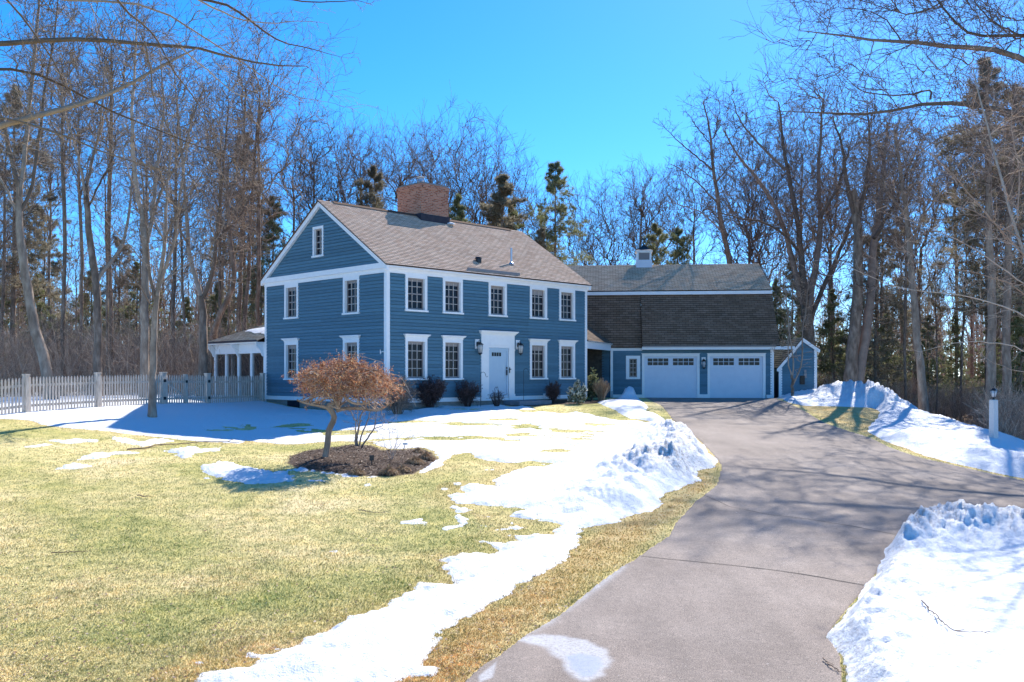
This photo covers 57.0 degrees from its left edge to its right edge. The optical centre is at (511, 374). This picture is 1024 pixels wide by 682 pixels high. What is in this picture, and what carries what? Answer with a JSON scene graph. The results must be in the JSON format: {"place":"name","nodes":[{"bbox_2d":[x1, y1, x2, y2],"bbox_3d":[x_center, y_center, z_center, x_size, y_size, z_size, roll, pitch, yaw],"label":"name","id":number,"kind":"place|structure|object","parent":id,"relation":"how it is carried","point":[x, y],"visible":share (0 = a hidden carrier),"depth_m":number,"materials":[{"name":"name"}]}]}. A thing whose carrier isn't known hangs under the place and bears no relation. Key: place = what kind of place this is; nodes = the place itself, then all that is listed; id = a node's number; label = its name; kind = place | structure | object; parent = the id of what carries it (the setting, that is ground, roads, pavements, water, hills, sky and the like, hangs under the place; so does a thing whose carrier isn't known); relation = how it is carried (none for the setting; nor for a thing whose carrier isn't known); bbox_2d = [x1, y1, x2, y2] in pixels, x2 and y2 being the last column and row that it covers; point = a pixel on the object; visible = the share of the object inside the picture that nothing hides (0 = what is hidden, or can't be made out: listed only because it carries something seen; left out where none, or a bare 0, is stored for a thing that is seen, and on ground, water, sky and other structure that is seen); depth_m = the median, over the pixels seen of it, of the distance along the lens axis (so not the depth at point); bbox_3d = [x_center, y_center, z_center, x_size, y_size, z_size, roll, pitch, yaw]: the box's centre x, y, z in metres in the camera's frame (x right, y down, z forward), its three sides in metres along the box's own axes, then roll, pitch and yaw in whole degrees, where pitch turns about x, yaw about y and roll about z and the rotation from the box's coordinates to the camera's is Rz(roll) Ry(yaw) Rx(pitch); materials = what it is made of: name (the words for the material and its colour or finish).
{"place":"outdoors","nodes":[
{"label":"outdoors","id":0,"kind":"place"},
{"bbox_2d":[0,383,1023,681],"bbox_3d":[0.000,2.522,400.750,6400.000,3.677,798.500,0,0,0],"label":"ground","id":1,"kind":"structure","parent":0,"point":[826,415],"depth_m":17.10,"materials":[{"name":"plant"}]},
{"bbox_2d":[0,153,25,324],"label":"bare tree","id":2,"kind":"object","parent":1,"relation":"on","point":[1,222],"visible":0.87,"depth_m":47.98,"materials":[{"name":"brown plant"}]},
{"bbox_2d":[0,71,71,392],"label":"bare tree","id":3,"kind":"object","parent":1,"relation":"on","point":[5,239],"visible":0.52,"depth_m":56.87,"materials":[{"name":"brown plant"}]},
{"bbox_2d":[0,83,84,379],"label":"pine tree","id":4,"kind":"object","parent":1,"relation":"on","point":[36,285],"visible":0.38,"depth_m":61.97,"materials":[{"name":"green plant"}]},
{"bbox_2d":[0,0,91,398],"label":"leaning tree","id":5,"kind":"object","parent":1,"relation":"on","point":[19,205],"visible":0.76,"depth_m":36.02,"materials":[{"name":"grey plant"}]},
{"bbox_2d":[4,210,90,370],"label":"pine tree","id":6,"kind":"object","parent":1,"relation":"on","point":[53,270],"visible":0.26,"depth_m":79.96,"materials":[{"name":"green plant"}]},
{"bbox_2d":[9,123,87,336],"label":"bare tree","id":7,"kind":"object","parent":1,"relation":"on","point":[49,225],"visible":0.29,"depth_m":72.49,"materials":[{"name":"brown plant"}]},
{"bbox_2d":[1,0,117,395],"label":"bare tree","id":8,"kind":"object","parent":1,"relation":"on","point":[64,217],"visible":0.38,"depth_m":49.37,"materials":[{"name":"brown plant"}]},
{"bbox_2d":[50,217,92,354],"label":"bare tree","id":9,"kind":"object","parent":1,"relation":"on","point":[76,264],"visible":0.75,"depth_m":61.05,"materials":[{"name":"brown plant"}]},
{"bbox_2d":[31,54,126,376],"bbox_3d":[-28.016,-9.953,60.842,5.733,22.904,6.102,0,0,-38],"label":"bare tree","id":10,"kind":"object","parent":1,"relation":"on","point":[81,258],"visible":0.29,"depth_m":60.79,"materials":[{"name":"grey plant"}]},
{"bbox_2d":[43,29,152,395],"bbox_3d":[-18.314,-7.158,42.068,4.431,16.794,3.575,0,0,0],"label":"forked tree","id":11,"kind":"object","parent":1,"relation":"on","point":[96,274],"visible":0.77,"depth_m":41.91,"materials":[{"name":"brown plant"}]},
{"bbox_2d":[60,97,145,394],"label":"bare tree","id":12,"kind":"object","parent":1,"relation":"on","point":[105,234],"visible":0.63,"depth_m":47.22,"materials":[{"name":"brown plant"}]},
{"bbox_2d":[46,0,170,394],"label":"bare tree","id":13,"kind":"object","parent":1,"relation":"on","point":[110,299],"visible":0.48,"depth_m":48.27,"materials":[{"name":"brown plant"}]},
{"bbox_2d":[88,235,151,351],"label":"pine tree","id":14,"kind":"object","parent":1,"relation":"on","point":[119,295],"visible":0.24,"depth_m":77.86,"materials":[{"name":"green plant"}]},
{"bbox_2d":[0,283,264,396],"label":"undergrowth","id":15,"kind":"object","parent":1,"relation":"on","point":[125,356],"visible":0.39,"depth_m":48.73,"materials":[{"name":"plant"}]},
{"bbox_2d":[0,372,264,414],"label":"picket fence","id":16,"kind":"object","parent":1,"relation":"on","point":[228,382],"visible":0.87,"depth_m":33.43,"materials":[{"name":"white wood"}]},
{"bbox_2d":[113,184,166,360],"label":"bare tree","id":17,"kind":"object","parent":1,"relation":"on","point":[140,261],"visible":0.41,"depth_m":61.43,"materials":[{"name":"brown plant"}]},
{"bbox_2d":[82,0,222,397],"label":"straight tree","id":18,"kind":"object","parent":1,"relation":"on","point":[144,346],"visible":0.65,"depth_m":39.88,"materials":[{"name":"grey plant"}]},
{"bbox_2d":[76,77,249,417],"bbox_3d":[-12.116,-4.294,32.430,6.031,11.984,3.123,0,0,0],"label":"young maple","id":19,"kind":"object","parent":1,"relation":"on","point":[152,410],"visible":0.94,"depth_m":32.47,"materials":[{"name":"grey plant"}]},
{"bbox_2d":[106,31,248,384],"bbox_3d":[-20.318,-9.717,57.854,8.328,22.324,7.682,0,0,11],"label":"bare tree","id":20,"kind":"object","parent":1,"relation":"on","point":[173,280],"visible":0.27,"depth_m":57.82,"materials":[{"name":"brown plant"}]},
{"bbox_2d":[140,144,214,364],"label":"bare tree","id":21,"kind":"object","parent":1,"relation":"on","point":[181,247],"visible":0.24,"depth_m":61.35,"materials":[{"name":"brown plant"}]},
{"bbox_2d":[0,0,384,224],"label":"overhanging tree","id":22,"kind":"object","parent":1,"relation":"on","point":[24,119],"visible":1,"depth_m":16.47,"materials":[{"name":"grey plant"}]},
{"bbox_2d":[128,0,268,396],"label":"forked tree","id":23,"kind":"object","parent":1,"relation":"on","point":[203,353],"visible":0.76,"depth_m":43.86,"materials":[{"name":"brown plant"}]},
{"bbox_2d":[179,70,267,386],"bbox_3d":[-18.198,-8.752,59.038,5.764,20.266,5.617,0,0,-10],"label":"bare tree","id":24,"kind":"object","parent":1,"relation":"on","point":[219,306],"visible":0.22,"depth_m":58.95,"materials":[{"name":"brown plant"}]},
{"bbox_2d":[201,157,256,360],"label":"bare tree","id":25,"kind":"object","parent":1,"relation":"on","point":[228,287],"visible":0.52,"depth_m":50.06,"materials":[{"name":"brown plant"}]},
{"bbox_2d":[194,80,271,394],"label":"curved tree","id":26,"kind":"object","parent":1,"relation":"on","point":[222,309],"visible":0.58,"depth_m":46.94,"materials":[{"name":"brown plant"}]},
{"bbox_2d":[208,325,266,400],"bbox_3d":[-11.674,-0.278,45.662,5.185,4.555,4.720,0,0,45],"label":"screened porch","id":27,"kind":"object","parent":1,"relation":"on","point":[246,342],"visible":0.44,"depth_m":44.23,"materials":[{"name":"white paint"}]},
{"bbox_2d":[197,133,286,322],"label":"pine tree","id":28,"kind":"object","parent":1,"relation":"on","point":[209,298],"visible":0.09,"depth_m":65.60,"materials":[{"name":"green plant"}]},
{"bbox_2d":[201,52,293,392],"bbox_3d":[-14.542,-8.514,52.090,4.157,19.500,4.161,0,0,24],"label":"twin tree","id":29,"kind":"object","parent":1,"relation":"on","point":[238,314],"visible":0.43,"depth_m":51.92,"materials":[{"name":"brown plant"}]},
{"bbox_2d":[217,195,285,364],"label":"pine tree","id":30,"kind":"object","parent":1,"relation":"on","point":[276,231],"visible":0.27,"depth_m":59.38,"materials":[{"name":"green plant"}]},
{"bbox_2d":[186,0,329,393],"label":"bare tree","id":31,"kind":"object","parent":1,"relation":"on","point":[259,137],"visible":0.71,"depth_m":49.75,"materials":[{"name":"brown plant"}]},
{"bbox_2d":[249,114,337,258],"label":"bare tree","id":32,"kind":"object","parent":1,"relation":"on","point":[293,219],"visible":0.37,"depth_m":66.10,"materials":[{"name":"brown plant"}]},
{"bbox_2d":[275,104,354,229],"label":"bare tree","id":33,"kind":"object","parent":1,"relation":"on","point":[311,177],"visible":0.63,"depth_m":63.45,"materials":[{"name":"brown plant"}]},
{"bbox_2d":[277,95,405,231],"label":"bare tree","id":34,"kind":"object","parent":1,"relation":"on","point":[342,194],"visible":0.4,"depth_m":65.14,"materials":[{"name":"brown plant"}]},
{"bbox_2d":[330,107,392,205],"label":"bare tree","id":35,"kind":"object","parent":1,"relation":"on","point":[363,165],"visible":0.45,"depth_m":69.71,"materials":[{"name":"brown plant"}]},
{"bbox_2d":[354,164,387,208],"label":"pine tree","id":36,"kind":"object","parent":1,"relation":"on","point":[373,200],"visible":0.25,"depth_m":59.77,"materials":[{"name":"green plant"}]},
{"bbox_2d":[378,375,419,414],"bbox_3d":[-4.293,0.762,35.292,1.820,1.605,1.795,0,0,0],"label":"forsythia bush","id":37,"kind":"object","parent":1,"relation":"on","point":[400,402],"visible":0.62,"depth_m":35.08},
{"bbox_2d":[361,117,443,210],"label":"bare tree","id":38,"kind":"object","parent":1,"relation":"on","point":[392,171],"visible":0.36,"depth_m":71.09,"materials":[{"name":"brown plant"}]},
{"bbox_2d":[259,176,591,410],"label":"colonial house","id":39,"kind":"structure","parent":1,"relation":"on","point":[415,286],"depth_m":40.08,"materials":[{"name":"wood"}]},
{"bbox_2d":[282,338,299,379],"bbox_3d":[-9.592,-0.677,40.989,1.290,1.815,0.275,0,0,45],"label":"window","id":40,"kind":"structure","parent":39,"relation":"in","point":[291,352],"depth_m":41.15,"materials":[{"name":"white paint"}]},
{"bbox_2d":[342,275,359,314],"bbox_3d":[-6.439,-3.195,37.920,1.150,1.530,0.205,0,0,45],"label":"window","id":41,"kind":"structure","parent":39,"relation":"in","point":[351,289],"depth_m":38.04,"materials":[{"name":"white paint"}]},
{"bbox_2d":[403,334,429,379],"bbox_3d":[-3.797,-0.698,37.316,0.275,1.815,1.316,0,0,45],"label":"window","id":42,"kind":"structure","parent":39,"relation":"in","point":[415,344],"depth_m":37.41,"materials":[{"name":"white paint"}]},
{"bbox_2d":[405,274,428,311],"bbox_3d":[-3.822,-3.230,37.339,0.205,1.460,1.176,0,0,45],"label":"window","id":43,"kind":"structure","parent":39,"relation":"in","point":[415,285],"depth_m":37.41,"materials":[{"name":"white paint"}]},
{"bbox_2d":[442,278,463,314],"bbox_3d":[-2.462,-3.230,38.716,0.205,1.460,1.147,0,0,45],"label":"window","id":44,"kind":"structure","parent":39,"relation":"in","point":[452,294],"depth_m":38.81,"materials":[{"name":"white paint"}]},
{"bbox_2d":[441,335,465,379],"bbox_3d":[-2.437,-0.698,38.691,0.275,1.815,1.287,0,0,45],"label":"window","id":45,"kind":"structure","parent":39,"relation":"in","point":[452,347],"depth_m":38.81,"materials":[{"name":"white paint"}]},
{"bbox_2d":[488,282,507,316],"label":"window","id":46,"kind":"structure","parent":39,"relation":"in","point":[497,292],"depth_m":40.65,"materials":[{"name":"white paint"}]},
{"bbox_2d":[489,348,510,396],"bbox_3d":[-0.538,-0.098,40.597,0.170,2.115,1.274,0,0,45],"label":"front door","id":47,"kind":"structure","parent":39,"relation":"in","point":[498,357],"depth_m":40.59,"materials":[{"name":"paint"}]},
{"bbox_2d":[529,286,547,319],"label":"window","id":48,"kind":"structure","parent":39,"relation":"in","point":[538,295],"depth_m":42.49,"materials":[{"name":"white paint"}]},
{"bbox_2d":[529,339,549,379],"bbox_3d":[1.183,-0.698,42.350,0.275,1.815,1.322,0,0,45],"label":"window","id":49,"kind":"structure","parent":39,"relation":"in","point":[538,347],"depth_m":42.49,"materials":[{"name":"white paint"}]},
{"bbox_2d":[558,340,577,378],"bbox_3d":[2.552,-0.698,43.735,0.275,1.815,1.301,0,0,45],"label":"window","id":50,"kind":"structure","parent":39,"relation":"in","point":[566,347],"depth_m":43.85,"materials":[{"name":"white paint"}]},
{"bbox_2d":[391,111,468,200],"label":"bare tree","id":51,"kind":"object","parent":1,"relation":"on","point":[434,161],"visible":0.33,"depth_m":69.47,"materials":[{"name":"brown plant"}]},
{"bbox_2d":[411,374,448,407],"bbox_3d":[-3.248,0.690,37.604,1.586,1.486,1.587,0,0,0],"label":"barberry bush","id":52,"kind":"object","parent":1,"relation":"on","point":[429,394],"visible":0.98,"depth_m":37.26,"materials":[{"name":"plant"}]},
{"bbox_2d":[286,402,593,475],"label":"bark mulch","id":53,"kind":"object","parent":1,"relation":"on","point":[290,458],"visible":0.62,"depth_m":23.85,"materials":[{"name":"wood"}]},
{"bbox_2d":[280,349,415,456],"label":"laceleaf maple","id":54,"kind":"object","parent":53,"relation":"on","point":[344,377],"visible":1,"depth_m":23.70,"materials":[{"name":"brown plant"}]},
{"bbox_2d":[387,80,520,223],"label":"bare tree","id":55,"kind":"object","parent":1,"relation":"on","point":[452,191],"visible":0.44,"depth_m":65.61,"materials":[{"name":"brown plant"}]},
{"bbox_2d":[0,423,945,681],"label":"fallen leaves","id":56,"kind":"object","parent":1,"relation":"on","point":[430,674],"depth_m":12.93,"materials":[{"name":"plant"}]},
{"bbox_2d":[433,106,538,232],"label":"bare tree","id":57,"kind":"object","parent":1,"relation":"on","point":[477,180],"visible":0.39,"depth_m":69.82,"materials":[{"name":"brown plant"}]},
{"bbox_2d":[471,148,548,237],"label":"bare tree","id":58,"kind":"object","parent":1,"relation":"on","point":[514,194],"visible":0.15,"depth_m":75.59,"materials":[{"name":"brown plant"}]},
{"bbox_2d":[0,379,1023,681],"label":"snow","id":59,"kind":"structure","parent":1,"relation":"on","point":[956,565],"depth_m":17.43,"materials":[{"name":"snow"}]},
{"bbox_2d":[0,207,1023,388],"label":"woods","id":60,"kind":"object","parent":1,"relation":"on","point":[971,333],"visible":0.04,"depth_m":97.99,"materials":[{"name":"plant"}]},
{"bbox_2d":[477,173,560,255],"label":"spruce tree","id":61,"kind":"object","parent":1,"relation":"on","point":[494,214],"visible":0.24,"depth_m":59.79,"materials":[{"name":"green plant"}]},
{"bbox_2d":[517,160,597,265],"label":"pine tree","id":62,"kind":"object","parent":1,"relation":"on","point":[553,184],"visible":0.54,"depth_m":61.89,"materials":[{"name":"green plant"}]},
{"bbox_2d":[544,172,624,265],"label":"bare tree","id":63,"kind":"object","parent":1,"relation":"on","point":[587,249],"visible":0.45,"depth_m":73.59,"materials":[{"name":"brown plant"}]},
{"bbox_2d":[587,326,612,397],"bbox_3d":[3.558,-0.882,47.567,2.100,4.163,7.269,0,0,20],"label":"breezeway","id":64,"kind":"object","parent":1,"relation":"on","point":[596,340],"visible":0.23,"depth_m":48.95,"materials":[{"name":"white paint"}]},
{"bbox_2d":[565,166,653,264],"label":"bare tree","id":65,"kind":"object","parent":1,"relation":"on","point":[612,260],"visible":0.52,"depth_m":73.70,"materials":[{"name":"brown plant"}]},
{"bbox_2d":[608,150,680,264],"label":"bare tree","id":66,"kind":"object","parent":1,"relation":"on","point":[642,212],"visible":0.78,"depth_m":72.08,"materials":[{"name":"brown plant"}]},
{"bbox_2d":[643,222,677,264],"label":"pine tree","id":67,"kind":"object","parent":1,"relation":"on","point":[662,252],"visible":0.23,"depth_m":62.05,"materials":[{"name":"green plant"}]},
{"bbox_2d":[618,154,707,264],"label":"bare tree","id":68,"kind":"object","parent":1,"relation":"on","point":[656,200],"visible":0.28,"depth_m":75.57,"materials":[{"name":"brown plant"}]},
{"bbox_2d":[662,227,692,264],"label":"pine tree","id":69,"kind":"object","parent":1,"relation":"on","point":[679,250],"visible":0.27,"depth_m":65.72,"materials":[{"name":"green plant"}]},
{"bbox_2d":[568,238,794,397],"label":"garage wing","id":70,"kind":"structure","parent":1,"relation":"on","point":[664,329],"depth_m":49.36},
{"bbox_2d":[644,356,696,397],"bbox_3d":[8.271,0.122,49.141,2.707,2.157,0.075,0,0,5],"label":"garage door","id":71,"kind":"structure","parent":70,"relation":"in","point":[664,376],"depth_m":49.12,"materials":[{"name":"white paint"}]},
{"bbox_2d":[710,356,762,397],"bbox_3d":[11.617,0.122,48.819,2.689,2.157,0.075,0,0,5],"label":"garage door","id":72,"kind":"structure","parent":70,"relation":"in","point":[730,376],"depth_m":48.80,"materials":[{"name":"white paint"}]},
{"bbox_2d":[651,143,736,263],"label":"bare tree","id":73,"kind":"object","parent":1,"relation":"on","point":[694,227],"visible":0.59,"depth_m":73.33,"materials":[{"name":"brown plant"}]},
{"bbox_2d":[653,71,747,263],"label":"bare tree","id":74,"kind":"object","parent":1,"relation":"on","point":[726,245],"visible":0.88,"depth_m":61.94,"materials":[{"name":"brown plant"}]},
{"bbox_2d":[693,102,807,274],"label":"bare tree","id":75,"kind":"object","parent":1,"relation":"on","point":[749,212],"visible":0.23,"depth_m":75.86,"materials":[{"name":"brown plant"}]},
{"bbox_2d":[695,113,817,303],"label":"bare tree","id":76,"kind":"object","parent":1,"relation":"on","point":[754,245],"visible":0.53,"depth_m":71.26,"materials":[{"name":"brown plant"}]},
{"bbox_2d":[763,235,829,395],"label":"tree","id":77,"kind":"object","parent":1,"relation":"on","point":[788,328],"visible":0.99,"depth_m":45.47,"materials":[{"name":"brown plant"}]},
{"bbox_2d":[774,337,820,397],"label":"side shed","id":78,"kind":"structure","parent":1,"relation":"on","point":[806,379],"depth_m":48.33,"materials":[{"name":"blue wood"}]},
{"bbox_2d":[746,91,856,333],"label":"bare tree","id":79,"kind":"object","parent":1,"relation":"on","point":[798,167],"visible":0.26,"depth_m":77.07,"materials":[{"name":"brown plant"}]},
{"bbox_2d":[694,53,917,387],"bbox_3d":[17.908,-8.580,56.222,14.485,21.594,6.553,0,0,0],"label":"many limbed oak","id":80,"kind":"object","parent":1,"relation":"on","point":[799,244],"visible":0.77,"depth_m":55.95,"materials":[{"name":"brown plant"}]},
{"bbox_2d":[814,288,847,385],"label":"pine tree","id":81,"kind":"object","parent":1,"relation":"on","point":[827,325],"visible":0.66,"depth_m":59.87,"materials":[{"name":"green plant"}]},
{"bbox_2d":[799,151,863,381],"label":"bare tree","id":82,"kind":"object","parent":1,"relation":"on","point":[829,212],"visible":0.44,"depth_m":62.93,"materials":[{"name":"brown plant"}]},
{"bbox_2d":[757,67,906,373],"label":"bare tree","id":83,"kind":"object","parent":1,"relation":"on","point":[825,173],"visible":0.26,"depth_m":71.95,"materials":[{"name":"brown plant"}]},
{"bbox_2d":[722,0,1023,249],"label":"overhanging oak","id":84,"kind":"object","parent":1,"relation":"on","point":[1004,52],"visible":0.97,"depth_m":37.23,"materials":[{"name":"brown plant"}]},
{"bbox_2d":[817,225,933,399],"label":"pine tree","id":85,"kind":"object","parent":1,"relation":"on","point":[876,341],"visible":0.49,"depth_m":57.53,"materials":[{"name":"green plant"}]},
{"bbox_2d":[818,72,936,382],"bbox_3d":[18.619,-6.986,48.589,7.265,17.500,5.180,0,0,0],"label":"leaning trunk pair","id":86,"kind":"object","parent":1,"relation":"on","point":[857,347],"visible":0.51,"depth_m":47.97,"materials":[{"name":"brown plant"}]},
{"bbox_2d":[867,110,947,400],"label":"bare tree","id":87,"kind":"object","parent":1,"relation":"on","point":[905,329],"visible":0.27,"depth_m":53.26,"materials":[{"name":"brown plant"}]},
{"bbox_2d":[863,216,965,387],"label":"pine tree","id":88,"kind":"object","parent":1,"relation":"on","point":[909,314],"visible":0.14,"depth_m":79.32,"materials":[{"name":"green plant"}]},
{"bbox_2d":[811,19,1023,371],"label":"roadside sapling","id":89,"kind":"object","parent":1,"relation":"on","point":[1013,224],"visible":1,"depth_m":21.20,"materials":[{"name":"brown plant"}]},
{"bbox_2d":[856,82,980,412],"bbox_3d":[19.975,-5.804,45.815,6.934,16.816,4.363,0,0,0],"label":"leaning tree","id":90,"kind":"object","parent":1,"relation":"on","point":[923,403],"visible":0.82,"depth_m":45.88,"materials":[{"name":"grey plant"}]},
{"bbox_2d":[817,363,1023,439],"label":"thicket","id":91,"kind":"object","parent":1,"relation":"on","point":[977,408],"visible":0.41,"depth_m":52.19,"materials":[{"name":"plant"}]},
{"bbox_2d":[863,102,977,394],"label":"bare tree","id":92,"kind":"object","parent":1,"relation":"on","point":[917,238],"visible":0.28,"depth_m":67.62,"materials":[{"name":"brown plant"}]},
{"bbox_2d":[908,314,965,415],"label":"hemlock tree","id":93,"kind":"object","parent":1,"relation":"on","point":[932,368],"visible":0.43,"depth_m":59.67,"materials":[{"name":"green plant"}]},
{"bbox_2d":[914,226,965,413],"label":"bare tree","id":94,"kind":"object","parent":1,"relation":"on","point":[935,321],"visible":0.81,"depth_m":53.41,"materials":[{"name":"brown plant"}]},
{"bbox_2d":[938,312,976,398],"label":"hemlock tree","id":95,"kind":"object","parent":1,"relation":"on","point":[951,375],"visible":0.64,"depth_m":65.83,"materials":[{"name":"green plant"}]},
{"bbox_2d":[893,55,1023,395],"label":"pine tree","id":96,"kind":"object","parent":1,"relation":"on","point":[972,290],"visible":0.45,"depth_m":51.91,"materials":[{"name":"green plant"}]},
{"bbox_2d":[930,204,995,416],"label":"bare tree","id":97,"kind":"object","parent":1,"relation":"on","point":[962,338],"visible":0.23,"depth_m":58.56,"materials":[{"name":"brown plant"}]},
{"bbox_2d":[937,42,1023,428],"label":"roadside tree","id":98,"kind":"object","parent":1,"relation":"on","point":[991,356],"visible":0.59,"depth_m":41.89,"materials":[{"name":"grey plant"}]},
{"bbox_2d":[942,87,1023,394],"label":"pine tree","id":99,"kind":"object","parent":1,"relation":"on","point":[1013,266],"visible":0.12,"depth_m":57.86,"materials":[{"name":"green plant"}]},
{"bbox_2d":[966,51,1023,422],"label":"roadside tree","id":100,"kind":"object","parent":1,"relation":"on","point":[1006,359],"visible":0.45,"depth_m":42.88,"materials":[{"name":"grey plant"}]},
{"bbox_2d":[973,307,1023,403],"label":"hemlock tree","id":101,"kind":"object","parent":1,"relation":"on","point":[1019,330],"visible":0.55,"depth_m":49.93,"materials":[{"name":"green plant"}]},
{"bbox_2d":[0,0,1023,375],"label":"sky","id":102,"kind":"structure","parent":0,"point":[588,81],"materials":[{"name":"blue"}]},
{"bbox_2d":[465,398,1023,681],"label":"driveway","id":103,"kind":"structure","parent":0,"point":[835,532],"depth_m":14.73,"materials":[{"name":"asphalt"}]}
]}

